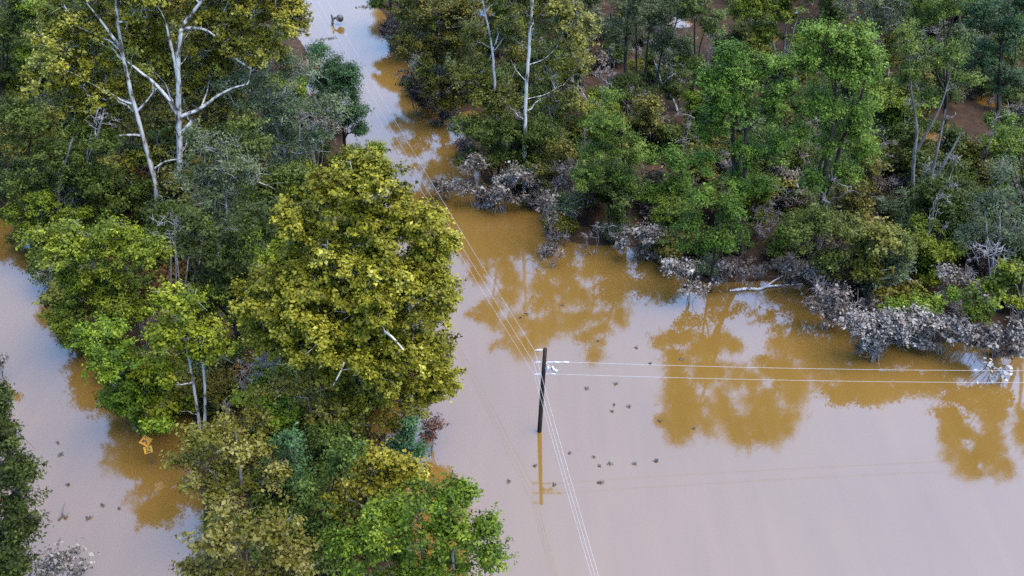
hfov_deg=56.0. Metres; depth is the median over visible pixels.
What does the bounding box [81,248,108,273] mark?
understory tree
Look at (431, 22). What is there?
understory tree
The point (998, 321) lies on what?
shrub
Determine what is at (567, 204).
shrub
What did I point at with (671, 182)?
understory tree
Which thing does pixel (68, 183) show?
understory tree
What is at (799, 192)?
shrub
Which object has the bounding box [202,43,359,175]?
broadleaf tree
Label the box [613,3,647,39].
shrub
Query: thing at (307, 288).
sycamore tree
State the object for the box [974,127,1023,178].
understory tree
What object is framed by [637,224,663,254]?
shrub
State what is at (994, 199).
broadleaf tree
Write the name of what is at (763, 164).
understory tree
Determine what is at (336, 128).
shrub
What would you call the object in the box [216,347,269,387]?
shrub
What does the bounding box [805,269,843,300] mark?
bare shrub
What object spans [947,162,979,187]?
shrub
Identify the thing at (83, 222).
shrub
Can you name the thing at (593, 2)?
shrub
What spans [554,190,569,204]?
shrub
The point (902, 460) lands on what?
flood water
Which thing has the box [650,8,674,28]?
shrub
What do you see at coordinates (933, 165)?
bare tree
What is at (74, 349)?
shrub
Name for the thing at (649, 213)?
shrub
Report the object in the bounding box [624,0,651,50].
broadleaf tree
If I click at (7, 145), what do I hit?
understory tree
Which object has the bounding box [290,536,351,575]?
shrub
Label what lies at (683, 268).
shrub
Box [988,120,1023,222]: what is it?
locust tree
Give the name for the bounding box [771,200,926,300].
broadleaf tree
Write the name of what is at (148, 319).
bare shrub
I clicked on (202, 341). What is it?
broadleaf tree
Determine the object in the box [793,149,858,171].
shrub
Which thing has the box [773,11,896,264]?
locust tree
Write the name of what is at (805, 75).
shrub
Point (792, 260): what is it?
bare shrub
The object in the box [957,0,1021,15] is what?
broadleaf tree
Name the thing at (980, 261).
shrub
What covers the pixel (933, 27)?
bare tree
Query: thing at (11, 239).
shrub
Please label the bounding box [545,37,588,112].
understory tree
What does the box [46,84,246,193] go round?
broadleaf tree
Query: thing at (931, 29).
understory tree
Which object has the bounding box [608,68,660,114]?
understory tree
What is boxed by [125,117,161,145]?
understory tree
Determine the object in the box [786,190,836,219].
shrub
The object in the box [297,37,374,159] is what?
broadleaf tree
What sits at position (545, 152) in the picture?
shrub
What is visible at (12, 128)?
shrub
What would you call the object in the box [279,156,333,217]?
understory tree
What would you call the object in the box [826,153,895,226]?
understory tree
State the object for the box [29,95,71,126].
shrub
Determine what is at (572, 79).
bare tree
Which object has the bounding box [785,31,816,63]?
understory tree
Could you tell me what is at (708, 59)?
bare tree
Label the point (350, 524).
shrub
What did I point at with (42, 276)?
shrub
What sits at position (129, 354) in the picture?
shrub
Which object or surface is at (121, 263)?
shrub
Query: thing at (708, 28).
broadleaf tree
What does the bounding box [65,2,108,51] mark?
broadleaf tree
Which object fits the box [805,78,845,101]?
shrub
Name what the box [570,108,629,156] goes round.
understory tree
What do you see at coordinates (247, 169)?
broadleaf tree
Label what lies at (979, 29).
understory tree
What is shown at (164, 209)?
understory tree
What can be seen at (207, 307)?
understory tree
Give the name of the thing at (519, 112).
shrub
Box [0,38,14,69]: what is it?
broadleaf tree
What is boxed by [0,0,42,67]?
broadleaf tree
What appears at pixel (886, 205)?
shrub
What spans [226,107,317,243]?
broadleaf tree
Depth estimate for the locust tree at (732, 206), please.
85.73 m
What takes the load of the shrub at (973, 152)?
on the mud ground
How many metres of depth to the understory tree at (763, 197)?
96.28 m
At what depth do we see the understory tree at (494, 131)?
108.16 m
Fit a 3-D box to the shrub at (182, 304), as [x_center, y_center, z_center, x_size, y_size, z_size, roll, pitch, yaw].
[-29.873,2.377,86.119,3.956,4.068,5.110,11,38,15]
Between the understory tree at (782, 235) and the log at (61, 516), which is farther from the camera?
the understory tree at (782, 235)
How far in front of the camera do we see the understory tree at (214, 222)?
90.82 m
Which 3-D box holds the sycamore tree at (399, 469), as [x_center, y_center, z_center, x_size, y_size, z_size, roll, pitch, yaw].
[-9.166,14.202,63.309,8.720,11.605,4.344,-6,36,-8]
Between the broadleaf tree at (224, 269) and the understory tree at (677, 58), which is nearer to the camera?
the broadleaf tree at (224, 269)
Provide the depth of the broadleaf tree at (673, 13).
139.63 m
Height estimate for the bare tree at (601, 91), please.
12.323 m
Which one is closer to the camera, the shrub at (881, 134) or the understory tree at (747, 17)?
the shrub at (881, 134)
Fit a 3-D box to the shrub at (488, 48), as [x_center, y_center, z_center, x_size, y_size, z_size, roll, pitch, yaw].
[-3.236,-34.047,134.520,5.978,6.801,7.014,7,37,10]
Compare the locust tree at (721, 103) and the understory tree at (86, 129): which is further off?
the understory tree at (86, 129)
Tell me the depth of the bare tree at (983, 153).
101.92 m
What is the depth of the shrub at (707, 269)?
91.77 m
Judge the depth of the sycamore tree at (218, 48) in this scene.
87.45 m
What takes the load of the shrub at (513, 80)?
on the mud ground
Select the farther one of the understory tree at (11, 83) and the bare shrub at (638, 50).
the bare shrub at (638, 50)
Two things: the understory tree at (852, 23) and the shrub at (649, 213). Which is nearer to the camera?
the shrub at (649, 213)
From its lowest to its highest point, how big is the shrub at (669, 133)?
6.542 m
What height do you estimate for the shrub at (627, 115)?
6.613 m
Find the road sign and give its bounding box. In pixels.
[139,435,153,463]
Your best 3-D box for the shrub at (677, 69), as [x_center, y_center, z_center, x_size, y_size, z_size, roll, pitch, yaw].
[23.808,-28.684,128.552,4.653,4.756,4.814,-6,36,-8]
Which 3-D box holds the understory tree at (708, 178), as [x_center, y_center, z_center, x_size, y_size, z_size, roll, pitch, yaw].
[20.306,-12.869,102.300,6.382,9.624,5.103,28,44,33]
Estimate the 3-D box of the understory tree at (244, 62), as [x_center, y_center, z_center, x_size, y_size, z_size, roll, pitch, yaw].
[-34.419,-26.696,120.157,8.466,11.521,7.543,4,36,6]
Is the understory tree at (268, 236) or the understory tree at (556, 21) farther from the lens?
the understory tree at (556, 21)
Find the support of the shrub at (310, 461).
on the mud ground
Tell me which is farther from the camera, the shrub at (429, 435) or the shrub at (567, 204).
the shrub at (567, 204)
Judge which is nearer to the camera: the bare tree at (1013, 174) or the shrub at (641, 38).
the bare tree at (1013, 174)
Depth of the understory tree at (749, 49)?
120.33 m
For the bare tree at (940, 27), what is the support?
on the mud ground
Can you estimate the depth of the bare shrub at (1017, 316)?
85.25 m
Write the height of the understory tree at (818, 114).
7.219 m
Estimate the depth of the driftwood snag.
145.56 m
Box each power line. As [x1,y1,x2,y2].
[313,4,591,575]
[317,0,594,574]
[330,6,598,575]
[565,374,1023,382]
[575,362,1003,370]
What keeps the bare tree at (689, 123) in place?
on the mud ground
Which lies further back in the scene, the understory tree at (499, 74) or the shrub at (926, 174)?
the understory tree at (499, 74)
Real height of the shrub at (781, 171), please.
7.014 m
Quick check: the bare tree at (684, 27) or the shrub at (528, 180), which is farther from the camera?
the bare tree at (684, 27)
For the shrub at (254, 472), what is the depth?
67.09 m
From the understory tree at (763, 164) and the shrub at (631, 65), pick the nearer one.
the understory tree at (763, 164)
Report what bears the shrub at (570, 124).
on the mud ground
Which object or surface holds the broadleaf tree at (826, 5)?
on the mud ground
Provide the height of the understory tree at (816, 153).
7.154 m
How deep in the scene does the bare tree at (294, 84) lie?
114.50 m
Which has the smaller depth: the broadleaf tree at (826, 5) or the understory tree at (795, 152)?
the understory tree at (795, 152)
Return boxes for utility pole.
[533,348,568,432]
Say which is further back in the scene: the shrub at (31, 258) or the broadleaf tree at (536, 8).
the broadleaf tree at (536, 8)
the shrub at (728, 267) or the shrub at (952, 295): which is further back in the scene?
the shrub at (728, 267)
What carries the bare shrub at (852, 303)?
on the mud ground
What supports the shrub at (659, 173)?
on the mud ground
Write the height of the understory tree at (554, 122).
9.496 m
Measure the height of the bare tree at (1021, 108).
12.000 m
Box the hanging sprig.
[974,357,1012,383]
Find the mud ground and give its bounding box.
[0,0,1023,575]
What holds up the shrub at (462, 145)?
on the mud ground
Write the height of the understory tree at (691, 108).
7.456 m
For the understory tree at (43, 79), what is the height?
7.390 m
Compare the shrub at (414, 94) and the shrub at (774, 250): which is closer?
the shrub at (774, 250)
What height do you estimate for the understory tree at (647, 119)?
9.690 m
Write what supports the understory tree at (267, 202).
on the mud ground
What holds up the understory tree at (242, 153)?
on the mud ground
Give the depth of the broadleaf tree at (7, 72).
109.66 m
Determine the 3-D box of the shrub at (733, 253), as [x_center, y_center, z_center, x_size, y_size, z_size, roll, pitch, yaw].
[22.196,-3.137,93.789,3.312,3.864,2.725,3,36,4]
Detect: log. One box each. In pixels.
[58,501,65,519]
[729,276,802,290]
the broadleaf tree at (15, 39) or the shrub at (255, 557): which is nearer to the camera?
the shrub at (255, 557)
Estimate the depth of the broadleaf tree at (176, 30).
119.18 m
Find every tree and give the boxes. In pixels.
[0,0,34,129]
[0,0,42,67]
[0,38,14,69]
[0,65,27,103]
[0,85,46,132]
[0,93,123,248]
[0,126,15,148]
[0,129,13,175]
[0,186,93,243]
[0,376,53,575]
[3,99,68,181]
[8,0,51,101]
[8,169,69,226]
[10,38,88,95]
[14,207,175,348]
[15,0,188,201]
[17,62,30,92]
[27,72,53,102]
[37,107,121,223]
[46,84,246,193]
[48,0,79,9]
[53,141,113,197]
[60,262,160,341]
[63,311,177,436]
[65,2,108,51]
[69,158,164,226]
[70,98,145,174]
[73,0,130,99]
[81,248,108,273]
[91,43,134,79]
[109,225,149,263]
[122,123,201,199]
[125,0,317,192]
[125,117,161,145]
[125,275,242,428]
[127,54,199,101]
[129,246,173,298]
[138,74,194,130]
[141,329,195,376]
[142,200,203,263]
[146,213,203,294]
[149,155,212,226]
[158,406,298,518]
[162,191,279,339]
[163,12,206,37]
[163,116,283,306]
[166,210,190,282]
[168,495,323,575]
[170,61,195,107]
[172,115,241,185]
[175,70,246,125]
[176,280,194,325]
[182,274,229,321]
[192,362,247,415]
[199,207,258,240]
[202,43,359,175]
[207,202,269,282]
[208,400,273,504]
[218,298,285,381]
[222,114,279,176]
[222,146,467,424]
[225,353,306,464]
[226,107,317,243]
[227,30,249,75]
[234,72,250,116]
[236,175,274,210]
[239,362,431,444]
[244,72,306,141]
[244,233,298,302]
[245,19,293,72]
[256,193,324,245]
[268,73,309,99]
[275,433,369,547]
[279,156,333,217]
[282,146,312,166]
[284,96,332,164]
[289,70,299,96]
[293,377,362,482]
[296,103,349,167]
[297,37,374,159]
[302,414,367,502]
[305,438,436,521]
[315,466,519,575]
[322,137,390,172]
[365,0,397,21]
[376,0,424,60]
[387,0,500,125]
[387,414,435,461]
[409,7,446,41]
[412,63,448,91]
[443,0,526,170]
[448,0,477,26]
[450,61,513,119]
[481,0,606,190]
[481,110,514,156]
[484,1,502,35]
[485,0,529,57]
[489,113,559,184]
[496,41,531,69]
[513,64,557,117]
[515,36,553,89]
[520,29,561,47]
[520,95,574,120]
[523,0,553,23]
[524,135,579,193]
[532,94,588,151]
[542,82,565,154]
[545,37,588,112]
[546,16,594,49]
[556,22,592,63]
[567,0,598,38]
[568,69,593,116]
[568,84,650,236]
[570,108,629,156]
[577,125,591,158]
[580,153,652,223]
[581,85,624,141]
[590,72,611,150]
[593,136,644,166]
[598,0,699,113]
[598,17,632,64]
[603,38,625,85]
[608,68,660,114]
[616,91,668,141]
[617,13,626,67]
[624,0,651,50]
[627,158,642,226]
[633,45,672,85]
[634,139,705,206]
[648,189,702,237]
[651,60,677,110]
[653,26,669,95]
[653,68,700,109]
[655,179,750,292]
[658,23,677,52]
[663,23,688,108]
[664,1,688,33]
[664,35,693,68]
[672,107,695,195]
[674,0,730,112]
[678,87,712,122]
[678,124,727,188]
[685,36,805,266]
[701,17,721,67]
[705,114,737,137]
[707,16,756,58]
[714,40,764,96]
[714,208,759,253]
[720,150,738,208]
[722,0,814,86]
[728,94,768,134]
[730,119,813,177]
[736,2,777,36]
[743,168,786,224]
[749,51,774,67]
[761,183,789,252]
[765,196,833,255]
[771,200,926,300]
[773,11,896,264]
[773,120,841,170]
[781,84,820,117]
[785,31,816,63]
[794,6,848,31]
[796,116,819,170]
[800,62,834,99]
[802,212,905,293]
[803,148,859,185]
[805,92,849,134]
[805,166,819,215]
[811,0,847,24]
[816,171,853,250]
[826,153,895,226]
[832,0,918,77]
[837,59,878,108]
[840,17,888,53]
[846,132,888,173]
[860,77,934,150]
[866,0,912,43]
[871,26,912,78]
[873,138,897,192]
[878,118,941,186]
[886,18,987,204]
[889,59,913,91]
[891,171,961,239]
[892,69,936,98]
[895,81,925,135]
[901,41,981,116]
[902,0,969,129]
[903,213,968,288]
[910,0,952,38]
[910,26,943,55]
[913,25,939,84]
[914,152,963,276]
[917,35,971,81]
[917,115,971,154]
[920,0,972,32]
[920,109,962,187]
[923,152,978,194]
[928,177,1023,264]
[931,0,955,39]
[946,16,995,39]
[948,144,1023,276]
[952,0,1023,157]
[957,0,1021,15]
[967,158,1020,195]
[973,58,1011,100]
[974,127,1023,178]
[977,106,1023,155]
[977,109,1011,173]
[981,33,1023,69]
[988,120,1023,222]
[994,65,1023,109]
[995,137,1023,210]
[995,205,1023,232]
[996,258,1023,308]
[998,14,1023,63]
[1002,239,1023,263]
[1013,160,1023,204]
[1014,83,1023,128]
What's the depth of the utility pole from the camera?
72.17 m
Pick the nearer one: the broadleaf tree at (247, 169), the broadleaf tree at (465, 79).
the broadleaf tree at (247, 169)
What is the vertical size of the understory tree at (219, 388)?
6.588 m
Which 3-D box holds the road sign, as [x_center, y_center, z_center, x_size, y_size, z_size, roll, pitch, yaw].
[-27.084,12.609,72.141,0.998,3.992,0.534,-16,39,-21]
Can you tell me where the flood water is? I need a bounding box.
[0,0,1023,575]
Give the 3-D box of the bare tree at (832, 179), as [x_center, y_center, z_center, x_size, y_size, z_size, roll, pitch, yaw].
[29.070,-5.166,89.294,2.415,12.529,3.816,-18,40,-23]
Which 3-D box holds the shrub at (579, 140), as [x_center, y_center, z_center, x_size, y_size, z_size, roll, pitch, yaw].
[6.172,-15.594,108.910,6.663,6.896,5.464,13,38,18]
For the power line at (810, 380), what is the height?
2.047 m
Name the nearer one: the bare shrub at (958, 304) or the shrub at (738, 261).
the bare shrub at (958, 304)
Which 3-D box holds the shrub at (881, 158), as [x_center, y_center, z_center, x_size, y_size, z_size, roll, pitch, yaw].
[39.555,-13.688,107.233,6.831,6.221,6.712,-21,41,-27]
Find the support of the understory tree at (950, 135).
on the mud ground
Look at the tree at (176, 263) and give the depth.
83.20 m
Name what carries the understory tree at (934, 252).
on the mud ground
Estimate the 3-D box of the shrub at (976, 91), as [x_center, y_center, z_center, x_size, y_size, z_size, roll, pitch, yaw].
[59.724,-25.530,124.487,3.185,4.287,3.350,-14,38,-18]
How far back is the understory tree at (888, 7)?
131.59 m
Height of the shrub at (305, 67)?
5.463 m
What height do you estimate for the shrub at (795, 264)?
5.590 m
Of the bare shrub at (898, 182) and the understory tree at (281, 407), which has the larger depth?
the bare shrub at (898, 182)
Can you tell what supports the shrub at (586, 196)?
on the mud ground
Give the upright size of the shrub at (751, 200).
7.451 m
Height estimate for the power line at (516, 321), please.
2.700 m
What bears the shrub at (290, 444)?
on the mud ground
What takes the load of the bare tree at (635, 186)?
on the mud ground
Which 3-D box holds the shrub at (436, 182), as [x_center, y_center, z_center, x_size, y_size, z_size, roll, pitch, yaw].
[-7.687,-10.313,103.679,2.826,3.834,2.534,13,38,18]
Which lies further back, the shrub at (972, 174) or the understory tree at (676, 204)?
the shrub at (972, 174)
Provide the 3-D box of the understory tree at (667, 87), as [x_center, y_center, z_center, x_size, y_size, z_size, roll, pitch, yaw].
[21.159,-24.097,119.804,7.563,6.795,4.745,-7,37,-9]
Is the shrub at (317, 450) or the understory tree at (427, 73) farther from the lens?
the understory tree at (427, 73)
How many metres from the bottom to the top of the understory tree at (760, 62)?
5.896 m
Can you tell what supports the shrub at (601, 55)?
on the mud ground
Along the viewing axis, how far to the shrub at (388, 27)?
136.72 m
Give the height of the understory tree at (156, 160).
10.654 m
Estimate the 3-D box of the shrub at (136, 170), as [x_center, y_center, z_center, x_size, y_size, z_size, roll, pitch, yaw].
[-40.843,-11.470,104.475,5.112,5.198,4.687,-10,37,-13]
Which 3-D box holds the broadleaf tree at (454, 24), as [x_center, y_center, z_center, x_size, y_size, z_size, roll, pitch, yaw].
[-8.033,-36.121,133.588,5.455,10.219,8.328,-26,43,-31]
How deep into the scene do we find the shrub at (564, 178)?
97.52 m
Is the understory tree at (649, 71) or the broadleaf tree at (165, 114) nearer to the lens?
the broadleaf tree at (165, 114)
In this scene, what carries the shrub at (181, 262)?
on the mud ground
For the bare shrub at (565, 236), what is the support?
on the mud ground
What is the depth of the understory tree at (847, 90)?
117.69 m
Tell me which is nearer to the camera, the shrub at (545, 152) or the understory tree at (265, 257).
the understory tree at (265, 257)
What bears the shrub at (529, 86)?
on the mud ground
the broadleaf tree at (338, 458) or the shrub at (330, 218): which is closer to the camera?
the broadleaf tree at (338, 458)
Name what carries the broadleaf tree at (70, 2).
on the mud ground
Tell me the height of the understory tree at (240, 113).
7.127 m
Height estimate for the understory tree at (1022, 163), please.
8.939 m
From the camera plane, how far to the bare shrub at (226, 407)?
71.88 m
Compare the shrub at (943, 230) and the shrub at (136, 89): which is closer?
the shrub at (943, 230)
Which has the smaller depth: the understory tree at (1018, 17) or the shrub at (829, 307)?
the shrub at (829, 307)
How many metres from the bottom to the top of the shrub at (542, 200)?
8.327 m
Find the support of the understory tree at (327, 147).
on the mud ground
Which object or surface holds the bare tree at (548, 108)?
on the mud ground
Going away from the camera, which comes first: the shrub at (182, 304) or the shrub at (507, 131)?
the shrub at (182, 304)
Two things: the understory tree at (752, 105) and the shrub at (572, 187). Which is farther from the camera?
the understory tree at (752, 105)
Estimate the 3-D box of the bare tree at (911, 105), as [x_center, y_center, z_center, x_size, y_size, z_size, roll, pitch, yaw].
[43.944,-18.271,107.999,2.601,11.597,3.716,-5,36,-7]
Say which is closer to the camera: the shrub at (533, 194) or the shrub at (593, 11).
the shrub at (533, 194)
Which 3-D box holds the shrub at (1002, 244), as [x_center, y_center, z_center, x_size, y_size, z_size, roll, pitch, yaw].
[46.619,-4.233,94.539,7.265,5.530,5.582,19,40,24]
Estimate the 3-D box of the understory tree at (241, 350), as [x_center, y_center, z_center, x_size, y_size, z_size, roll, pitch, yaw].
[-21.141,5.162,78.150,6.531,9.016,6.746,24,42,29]
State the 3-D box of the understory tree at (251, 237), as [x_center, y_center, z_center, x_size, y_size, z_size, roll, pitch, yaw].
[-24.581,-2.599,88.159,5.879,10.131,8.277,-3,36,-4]
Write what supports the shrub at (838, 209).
on the mud ground
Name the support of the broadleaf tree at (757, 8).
on the mud ground
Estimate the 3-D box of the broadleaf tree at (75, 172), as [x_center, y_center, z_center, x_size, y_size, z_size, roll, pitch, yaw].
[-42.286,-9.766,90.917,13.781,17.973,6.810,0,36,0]
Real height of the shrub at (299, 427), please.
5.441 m
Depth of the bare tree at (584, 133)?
102.03 m
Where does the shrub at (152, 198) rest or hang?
on the mud ground
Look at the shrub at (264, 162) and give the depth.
105.51 m
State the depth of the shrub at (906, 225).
93.58 m
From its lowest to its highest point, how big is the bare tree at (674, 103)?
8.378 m
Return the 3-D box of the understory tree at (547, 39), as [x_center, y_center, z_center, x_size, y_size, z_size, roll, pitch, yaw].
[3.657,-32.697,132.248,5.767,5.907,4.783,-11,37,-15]
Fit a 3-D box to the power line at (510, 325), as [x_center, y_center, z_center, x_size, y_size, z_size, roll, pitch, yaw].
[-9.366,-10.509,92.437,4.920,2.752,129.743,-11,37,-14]
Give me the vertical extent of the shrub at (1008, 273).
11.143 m
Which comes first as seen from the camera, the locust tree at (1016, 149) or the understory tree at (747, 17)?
the locust tree at (1016, 149)
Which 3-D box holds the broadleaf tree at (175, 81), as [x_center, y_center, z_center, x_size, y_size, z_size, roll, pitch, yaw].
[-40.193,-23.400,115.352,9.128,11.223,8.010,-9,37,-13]
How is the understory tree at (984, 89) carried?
on the mud ground
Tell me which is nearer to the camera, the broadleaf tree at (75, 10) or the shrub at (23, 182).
the shrub at (23, 182)
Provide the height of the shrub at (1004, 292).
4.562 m
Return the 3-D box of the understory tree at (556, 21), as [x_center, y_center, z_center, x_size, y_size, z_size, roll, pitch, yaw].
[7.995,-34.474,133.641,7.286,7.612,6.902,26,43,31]
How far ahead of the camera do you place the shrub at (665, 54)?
130.71 m
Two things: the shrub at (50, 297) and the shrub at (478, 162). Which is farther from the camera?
the shrub at (478, 162)
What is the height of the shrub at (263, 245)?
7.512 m
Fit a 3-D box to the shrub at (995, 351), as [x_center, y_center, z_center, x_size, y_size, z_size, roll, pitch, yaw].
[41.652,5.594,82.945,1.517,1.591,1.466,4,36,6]
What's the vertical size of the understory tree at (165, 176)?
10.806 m
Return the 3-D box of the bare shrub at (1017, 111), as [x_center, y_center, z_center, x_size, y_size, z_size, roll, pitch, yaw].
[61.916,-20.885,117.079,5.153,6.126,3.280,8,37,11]
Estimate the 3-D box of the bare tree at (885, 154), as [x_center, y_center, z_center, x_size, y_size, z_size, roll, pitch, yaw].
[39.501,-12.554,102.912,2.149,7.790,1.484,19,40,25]
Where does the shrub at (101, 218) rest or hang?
on the mud ground
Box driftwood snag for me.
[331,14,342,25]
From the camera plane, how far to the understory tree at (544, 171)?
100.27 m
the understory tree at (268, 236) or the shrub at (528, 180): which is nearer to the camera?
the understory tree at (268, 236)
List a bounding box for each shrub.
[0,145,34,194]
[0,352,8,376]
[2,215,48,246]
[4,127,24,134]
[20,242,58,283]
[23,210,114,286]
[27,537,99,575]
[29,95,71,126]
[29,123,83,158]
[31,277,84,322]
[44,182,81,213]
[69,316,111,353]
[71,124,122,149]
[76,193,124,234]
[79,215,101,236]
[88,349,143,368]
[102,251,191,291]
[104,177,148,211]
[105,255,138,271]
[115,218,147,249]
[118,77,146,102]
[121,162,150,184]
[121,359,200,420]
[130,308,179,343]
[131,188,204,256]
[133,261,189,300]
[135,330,176,362]
[140,192,166,207]
[160,290,193,321]
[170,339,226,385]
[173,240,215,275]
[179,374,235,420]
[195,481,287,534]
[196,314,241,353]
[202,309,223,321]
[212,398,253,455]
[216,174,252,211]
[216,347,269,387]
[223,488,254,521]
[230,166,278,201]
[232,351,281,425]
[233,452,318,513]
[245,522,300,571]
[247,433,279,463]
[248,421,316,498]
[251,234,276,262]
[254,362,325,406]
[259,153,272,172]
[264,427,319,469]
[274,354,327,408]
[276,58,295,72]
[279,472,362,553]
[284,390,326,439]
[288,56,323,85]
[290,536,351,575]
[296,426,371,476]
[309,202,354,236]
[315,117,344,134]
[320,459,378,512]
[322,495,397,571]
[329,366,393,418]
[354,423,394,450]
[376,15,399,48]
[376,488,419,545]
[390,67,443,116]
[391,21,432,55]
[405,46,464,75]
[413,92,433,111]
[417,412,450,451]
[427,109,450,126]
[427,176,454,199]
[446,108,564,187]
[451,135,474,157]
[452,149,493,209]
[455,137,474,156]
[465,176,475,186]
[476,19,500,58]
[484,157,528,212]
[487,12,537,31]
[497,59,525,93]
[507,70,520,92]
[511,109,534,121]
[513,162,559,194]
[518,77,541,109]
[521,193,536,208]
[529,185,550,208]
[533,187,564,257]
[536,126,552,161]
[537,244,567,266]
[539,186,583,216]
[540,211,580,236]
[542,96,595,162]
[546,156,597,219]
[554,123,592,152]
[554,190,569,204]
[554,225,572,244]
[562,76,589,94]
[563,139,599,186]
[564,182,580,192]
[575,183,606,211]
[575,222,625,254]
[579,0,604,9]
[587,5,609,37]
[588,49,610,74]
[594,65,617,81]
[595,46,630,63]
[595,208,634,241]
[602,11,634,39]
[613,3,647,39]
[613,107,658,140]
[613,216,677,260]
[620,91,644,112]
[627,55,644,76]
[629,246,642,256]
[631,38,659,59]
[633,31,654,45]
[637,166,668,215]
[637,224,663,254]
[644,110,669,141]
[645,203,672,224]
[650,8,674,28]
[651,117,700,152]
[655,225,706,266]
[657,46,679,67]
[659,255,710,304]
[669,170,702,197]
[674,60,706,80]
[675,69,688,90]
[685,231,746,259]
[690,127,743,169]
[694,250,719,279]
[697,178,761,216]
[701,24,746,56]
[708,255,753,291]
[709,55,730,69]
[714,139,729,171]
[717,157,748,172]
[719,215,754,232]
[721,253,748,271]
[729,244,756,263]
[736,111,787,159]
[741,191,779,216]
[742,32,780,54]
[746,263,763,278]
[749,202,778,240]
[751,256,805,291]
[761,235,798,276]
[762,97,801,125]
[764,153,804,202]
[766,170,806,199]
[767,49,793,82]
[776,189,809,212]
[777,252,855,295]
[778,161,841,208]
[780,52,811,84]
[782,247,810,276]
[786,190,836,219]
[788,156,812,186]
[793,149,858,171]
[795,231,830,255]
[800,280,855,330]
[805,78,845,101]
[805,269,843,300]
[813,197,843,234]
[820,237,852,254]
[823,303,928,359]
[832,291,869,327]
[836,92,866,120]
[843,141,895,172]
[846,95,896,149]
[847,328,914,362]
[851,248,918,304]
[857,291,884,345]
[858,297,872,309]
[866,174,890,191]
[869,276,933,336]
[871,186,909,217]
[875,282,1000,341]
[882,145,899,172]
[883,136,952,181]
[885,171,919,194]
[888,222,918,273]
[895,210,937,247]
[898,302,979,354]
[906,154,973,208]
[908,321,919,342]
[917,77,968,107]
[920,28,946,48]
[920,290,962,337]
[930,261,993,315]
[934,216,954,243]
[941,289,967,316]
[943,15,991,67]
[947,13,972,21]
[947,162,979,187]
[949,134,993,174]
[954,316,1023,368]
[963,239,1023,311]
[964,76,992,98]
[964,241,996,274]
[965,219,1023,259]
[966,254,1023,323]
[967,201,993,215]
[980,320,1002,335]
[982,278,1012,302]
[986,94,1000,110]
[989,347,1004,355]
[1001,99,1023,126]
[1003,303,1023,322]
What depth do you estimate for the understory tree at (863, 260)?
85.76 m
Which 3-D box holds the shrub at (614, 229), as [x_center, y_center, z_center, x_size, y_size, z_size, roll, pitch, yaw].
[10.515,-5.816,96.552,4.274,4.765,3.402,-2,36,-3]
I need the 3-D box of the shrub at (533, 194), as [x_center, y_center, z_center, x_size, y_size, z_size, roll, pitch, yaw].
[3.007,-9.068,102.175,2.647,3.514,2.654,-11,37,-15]
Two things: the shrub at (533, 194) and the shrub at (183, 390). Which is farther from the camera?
the shrub at (533, 194)
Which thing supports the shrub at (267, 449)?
on the mud ground
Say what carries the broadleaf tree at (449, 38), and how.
on the mud ground
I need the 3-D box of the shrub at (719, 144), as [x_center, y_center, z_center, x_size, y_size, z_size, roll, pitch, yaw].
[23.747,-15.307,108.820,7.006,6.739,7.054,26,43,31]
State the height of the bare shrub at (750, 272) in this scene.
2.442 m
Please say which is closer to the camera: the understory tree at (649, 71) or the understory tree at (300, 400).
the understory tree at (300, 400)
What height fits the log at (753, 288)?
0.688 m
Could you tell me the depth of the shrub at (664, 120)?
113.89 m
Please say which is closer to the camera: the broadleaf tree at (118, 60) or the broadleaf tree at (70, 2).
the broadleaf tree at (118, 60)
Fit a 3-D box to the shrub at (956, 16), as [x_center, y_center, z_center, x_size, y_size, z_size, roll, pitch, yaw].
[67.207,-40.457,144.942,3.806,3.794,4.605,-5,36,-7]
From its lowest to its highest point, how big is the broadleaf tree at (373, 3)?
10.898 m
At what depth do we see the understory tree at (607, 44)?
130.36 m
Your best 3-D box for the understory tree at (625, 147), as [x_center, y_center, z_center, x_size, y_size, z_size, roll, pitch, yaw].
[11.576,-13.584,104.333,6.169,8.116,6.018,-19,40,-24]
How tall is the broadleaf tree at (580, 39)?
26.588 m
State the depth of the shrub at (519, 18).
136.46 m
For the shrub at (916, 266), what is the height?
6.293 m
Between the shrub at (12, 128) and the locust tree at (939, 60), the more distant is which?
the shrub at (12, 128)
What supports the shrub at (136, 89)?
on the mud ground
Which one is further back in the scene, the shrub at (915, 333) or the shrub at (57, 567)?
the shrub at (915, 333)
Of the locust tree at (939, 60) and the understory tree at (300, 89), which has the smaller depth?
the locust tree at (939, 60)
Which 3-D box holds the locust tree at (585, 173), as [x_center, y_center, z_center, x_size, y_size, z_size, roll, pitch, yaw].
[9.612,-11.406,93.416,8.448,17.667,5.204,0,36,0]
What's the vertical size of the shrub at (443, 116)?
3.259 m
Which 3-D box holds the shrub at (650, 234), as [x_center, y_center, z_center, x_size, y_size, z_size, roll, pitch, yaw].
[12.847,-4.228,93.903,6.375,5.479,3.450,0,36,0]
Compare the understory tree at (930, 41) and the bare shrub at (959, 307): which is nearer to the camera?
the bare shrub at (959, 307)
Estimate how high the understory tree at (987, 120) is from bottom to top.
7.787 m
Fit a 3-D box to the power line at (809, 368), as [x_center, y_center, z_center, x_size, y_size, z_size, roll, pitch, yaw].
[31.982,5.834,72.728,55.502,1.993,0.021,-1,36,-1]
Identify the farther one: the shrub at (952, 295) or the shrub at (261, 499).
the shrub at (952, 295)
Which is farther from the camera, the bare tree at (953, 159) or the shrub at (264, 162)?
the shrub at (264, 162)
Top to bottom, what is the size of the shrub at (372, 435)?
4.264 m
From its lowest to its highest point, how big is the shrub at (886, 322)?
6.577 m
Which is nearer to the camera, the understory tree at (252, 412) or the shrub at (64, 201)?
the understory tree at (252, 412)
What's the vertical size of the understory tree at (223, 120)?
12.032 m

